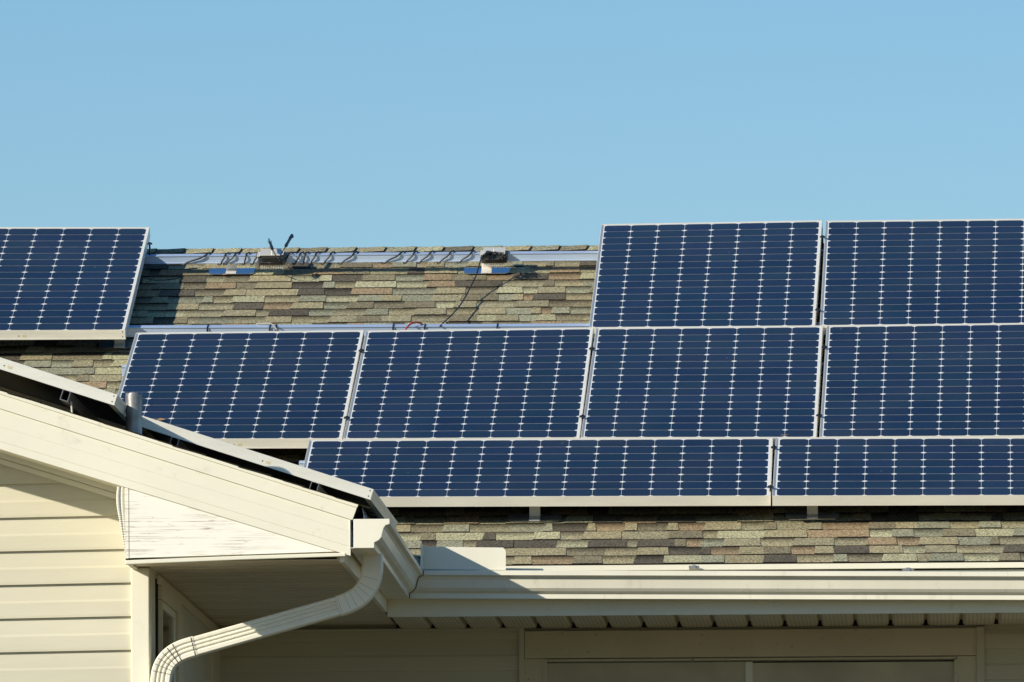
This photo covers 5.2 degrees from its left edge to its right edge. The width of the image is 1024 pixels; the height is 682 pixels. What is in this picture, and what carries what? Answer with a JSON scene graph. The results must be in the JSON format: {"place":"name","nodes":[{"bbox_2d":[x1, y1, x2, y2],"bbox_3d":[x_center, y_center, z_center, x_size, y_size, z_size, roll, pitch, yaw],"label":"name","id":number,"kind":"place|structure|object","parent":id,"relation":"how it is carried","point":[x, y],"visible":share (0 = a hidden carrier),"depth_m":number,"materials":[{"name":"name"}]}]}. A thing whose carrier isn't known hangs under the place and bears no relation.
{"place":"outdoors","nodes":[
{"label":"outdoors","id":0,"kind":"place"},
{"bbox_2d":[149,277,181,280],"bbox_3d":[-1.666,-0.302,53.978,0.176,0.026,0.026,2,-5,-25],"label":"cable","id":1,"kind":"object","parent":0,"point":[164,279],"visible":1,"depth_m":53.97,"materials":[{"name":"black rubber"}]},
{"bbox_2d":[0,0,1023,248],"label":"sky","id":2,"kind":"structure","parent":0,"point":[216,124],"materials":[{"name":"blue"}]},
{"label":"ground","id":3,"kind":"structure","parent":0,"visible":0},
{"bbox_2d":[0,243,1023,681],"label":"house","id":4,"kind":"structure","parent":3,"relation":"on","point":[130,553],"depth_m":48.76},
{"bbox_2d":[60,389,100,421],"bbox_3d":[-1.760,0.362,46.901,0.046,0.102,2.830,0,-5,2],"label":"mounting rail","id":5,"kind":"object","parent":4,"relation":"on","point":[72,402],"visible":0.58,"depth_m":45.89,"materials":[{"name":"metal"}]},
{"bbox_2d":[0,357,151,437],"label":"solar panel","id":6,"kind":"object","parent":5,"relation":"on","point":[47,388],"visible":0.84,"depth_m":46.39,"materials":[{"name":"silver metal"}]},
{"bbox_2d":[99,339,132,347],"bbox_3d":[-1.846,-0.002,52.710,0.200,0.083,0.130,0,-5,2],"label":"roof mount","id":7,"kind":"object","parent":4,"relation":"attached to","point":[119,343],"visible":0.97,"depth_m":52.70,"materials":[{"name":"metal"}]},
{"bbox_2d":[126,322,819,336],"bbox_3d":[-0.021,-0.054,52.628,5.396,0.078,0.068,0,-5,2],"label":"mounting rail","id":8,"kind":"object","parent":7,"relation":"on","point":[133,330],"visible":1,"depth_m":52.64,"materials":[{"name":"metal"}]},
{"bbox_2d":[0,227,149,339],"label":"solar panel","id":9,"kind":"object","parent":8,"relation":"on","point":[69,283],"visible":1,"depth_m":53.45,"materials":[{"name":"blue glass"}]},
{"bbox_2d":[256,323,276,330],"bbox_3d":[-1.141,-0.066,52.634,0.039,0.050,0.170,3,-6,-37],"label":"cable","id":10,"kind":"object","parent":8,"relation":"attached to","point":[267,323],"visible":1,"depth_m":52.66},
{"bbox_2d":[405,321,421,329],"bbox_3d":[-0.462,-0.069,52.608,0.020,0.049,0.178,-3,-5,29],"label":"wire","id":11,"kind":"object","parent":8,"relation":"attached to","point":[412,323],"visible":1,"depth_m":52.60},
{"bbox_2d":[815,308,820,320],"bbox_3d":[1.436,-0.124,52.554,0.028,0.064,0.041,0,-5,2],"label":"panel clamp","id":12,"kind":"object","parent":8,"relation":"attached to","point":[817,309],"visible":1,"depth_m":52.54,"materials":[{"name":"black metal"}]},
{"bbox_2d":[158,586,182,681],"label":"window","id":13,"kind":"structure","parent":4,"relation":"in","point":[170,618],"depth_m":46.70,"materials":[{"name":"paint"}]},
{"bbox_2d":[170,437,187,448],"bbox_3d":[-1.366,0.526,47.429,0.046,0.102,1.920,0,-5,2],"label":"mounting rail","id":14,"kind":"object","parent":4,"relation":"on","point":[175,442],"visible":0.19,"depth_m":46.59,"materials":[{"name":"metal"}]},
{"bbox_2d":[142,416,397,527],"bbox_3d":[-1.040,0.564,47.507,1.010,0.369,2.070,0,-5,2],"label":"solar panel","id":15,"kind":"object","parent":14,"relation":"on","point":[276,468],"visible":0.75,"depth_m":46.50,"materials":[{"name":"silver metal"}]},
{"bbox_2d":[209,263,255,273],"bbox_3d":[-1.355,-0.358,54.136,0.225,0.083,0.130,0,-5,2],"label":"roof mount","id":16,"kind":"object","parent":4,"relation":"attached to","point":[231,268],"visible":1,"depth_m":54.13,"materials":[{"name":"metal"}]},
{"bbox_2d":[144,249,823,263],"bbox_3d":[0.029,-0.409,54.043,5.366,0.054,0.055,0,-5,2],"label":"mounting rail","id":17,"kind":"object","parent":16,"relation":"on","point":[416,257],"visible":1,"depth_m":54.05,"materials":[{"name":"metal"}]},
{"bbox_2d":[147,242,151,254],"bbox_3d":[-1.750,-0.447,54.106,0.026,0.064,0.041,0,-5,2],"label":"panel clamp","id":18,"kind":"object","parent":17,"relation":"attached to","point":[149,243],"visible":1,"depth_m":54.10,"materials":[{"name":"black metal"}]},
{"bbox_2d":[257,234,293,268],"bbox_3d":[-1.147,-0.442,54.065,0.164,0.191,0.442,0,-5,2],"label":"microinverter","id":19,"kind":"object","parent":17,"relation":"on","point":[272,257],"visible":1,"depth_m":54.02,"materials":[{"name":"metal"}]},
{"bbox_2d":[167,250,474,265],"bbox_3d":[-0.922,-0.400,54.080,1.491,0.068,0.073,0,-5,2],"label":"cable","id":20,"kind":"object","parent":17,"relation":"attached to","point":[339,263],"visible":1,"depth_m":54.06,"materials":[{"name":"black rubber"}]},
{"bbox_2d":[480,247,507,266],"bbox_3d":[-0.090,-0.415,53.933,0.133,0.103,0.321,0,-5,2],"label":"microinverter","id":21,"kind":"object","parent":17,"relation":"on","point":[493,255],"visible":1,"depth_m":53.97,"materials":[{"name":"metal"}]},
{"bbox_2d":[439,259,481,326],"bbox_3d":[-0.243,-0.236,53.235,0.012,0.442,1.264,-1,-5,9],"label":"cable","id":22,"kind":"object","parent":21,"relation":"hanging from","point":[465,295],"visible":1,"depth_m":53.36,"materials":[{"name":"black rubber"}]},
{"bbox_2d":[589,220,822,336],"bbox_3d":[0.933,-0.302,53.337,1.076,0.725,2.028,0,-5,2],"label":"solar panel","id":23,"kind":"object","parent":17,"relation":"on","point":[748,273],"visible":1,"depth_m":53.32,"materials":[{"name":"blue glass"}]},
{"bbox_2d":[820,219,1023,334],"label":"solar panel","id":24,"kind":"object","parent":17,"relation":"on","point":[934,271],"visible":1,"depth_m":53.30,"materials":[{"name":"blue glass"}]},
{"bbox_2d":[309,481,326,493],"bbox_3d":[-0.785,0.710,47.392,0.046,0.102,1.920,0,-5,2],"label":"mounting rail","id":25,"kind":"object","parent":4,"relation":"on","point":[314,486],"visible":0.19,"depth_m":46.56,"materials":[{"name":"metal"}]},
{"bbox_2d":[122,362,823,375],"bbox_3d":[0.431,0.129,51.861,4.481,0.076,0.062,0,-5,2],"label":"mounting rail","id":26,"kind":"object","parent":4,"relation":"attached to","point":[124,367],"visible":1,"depth_m":51.84,"materials":[{"name":"metal"}]},
{"bbox_2d":[118,330,363,448],"bbox_3d":[-1.262,0.220,51.374,1.076,0.692,1.935,0,-5,2],"label":"solar panel","id":27,"kind":"object","parent":26,"relation":"attached to","point":[265,389],"visible":0.93,"depth_m":51.41,"materials":[{"name":"blue glass"}]},
{"bbox_2d":[343,327,593,438],"bbox_3d":[-0.189,0.212,51.324,1.073,0.702,1.961,0,-5,2],"label":"solar panel","id":28,"kind":"object","parent":26,"relation":"attached to","point":[522,383],"visible":1,"depth_m":51.30,"materials":[{"name":"blue glass"}]},
{"bbox_2d":[819,323,1023,436],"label":"solar panel","id":29,"kind":"object","parent":26,"relation":"attached to","point":[930,380],"visible":1,"depth_m":51.21,"materials":[{"name":"blue glass"}]},
{"bbox_2d":[816,413,821,426],"bbox_3d":[1.387,0.358,50.580,0.028,0.064,0.041,0,-5,2],"label":"panel clamp","id":30,"kind":"object","parent":29,"relation":"attached to","point":[818,414],"visible":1,"depth_m":50.57,"materials":[{"name":"black metal"}]},
{"bbox_2d":[464,263,510,273],"bbox_3d":[-0.121,-0.360,54.058,0.225,0.083,0.130,0,-5,2],"label":"roof mount","id":31,"kind":"object","parent":4,"relation":"on","point":[488,270],"visible":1,"depth_m":54.05,"materials":[{"name":"metal"}]},
{"bbox_2d":[508,506,562,521],"bbox_3d":[0.101,0.750,49.449,0.240,0.102,0.130,0,-5,2],"label":"roof mount","id":32,"kind":"object","parent":4,"relation":"on","point":[534,515],"visible":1,"depth_m":49.44,"materials":[{"name":"metal"}]},
{"bbox_2d":[299,460,773,469],"bbox_3d":[1.277,0.551,50.056,4.463,0.070,0.061,0,-5,2],"label":"mounting rail","id":33,"kind":"object","parent":4,"relation":"on","point":[301,463],"visible":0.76,"depth_m":50.11,"materials":[{"name":"metal"}]},
{"bbox_2d":[771,445,776,459],"bbox_3d":[1.170,0.498,50.025,0.028,0.064,0.041,0,-5,2],"label":"panel clamp","id":34,"kind":"object","parent":33,"relation":"attached to","point":[773,446],"visible":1,"depth_m":50.01,"materials":[{"name":"black metal"}]},
{"bbox_2d":[772,437,1023,505],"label":"solar panel","id":35,"kind":"object","parent":33,"relation":"on","point":[850,471],"visible":1,"depth_m":49.62,"materials":[{"name":"blue glass"}]},
{"bbox_2d":[581,325,822,444],"bbox_3d":[0.880,0.206,51.288,1.075,0.711,1.993,0,-5,2],"label":"solar panel","id":36,"kind":"object","parent":4,"relation":"attached to","point":[706,382],"visible":1,"depth_m":51.26,"materials":[{"name":"blue glass"}]},
{"bbox_2d":[524,628,976,681],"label":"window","id":37,"kind":"structure","parent":4,"relation":"in","point":[540,646],"depth_m":49.81,"materials":[{"name":"paint"}]},
{"bbox_2d":[786,506,839,519],"bbox_3d":[1.325,0.741,49.401,0.240,0.102,0.130,0,-5,2],"label":"roof mount","id":38,"kind":"object","parent":4,"relation":"on","point":[812,513],"visible":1,"depth_m":49.39,"materials":[{"name":"metal"}]},
{"bbox_3d":[1.324,0.672,49.552,3.669,0.069,0.060,0,-5,2],"label":"mounting rail","id":39,"kind":"object","parent":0,"visible":0},
{"bbox_2d":[303,437,772,506],"bbox_3d":[0.113,0.584,49.799,2.087,0.378,0.992,0,-5,2],"label":"solar panel","id":40,"kind":"object","parent":39,"relation":"attached to","point":[734,471],"visible":0.91,"depth_m":49.75,"materials":[{"name":"blue glass"}]}
]}

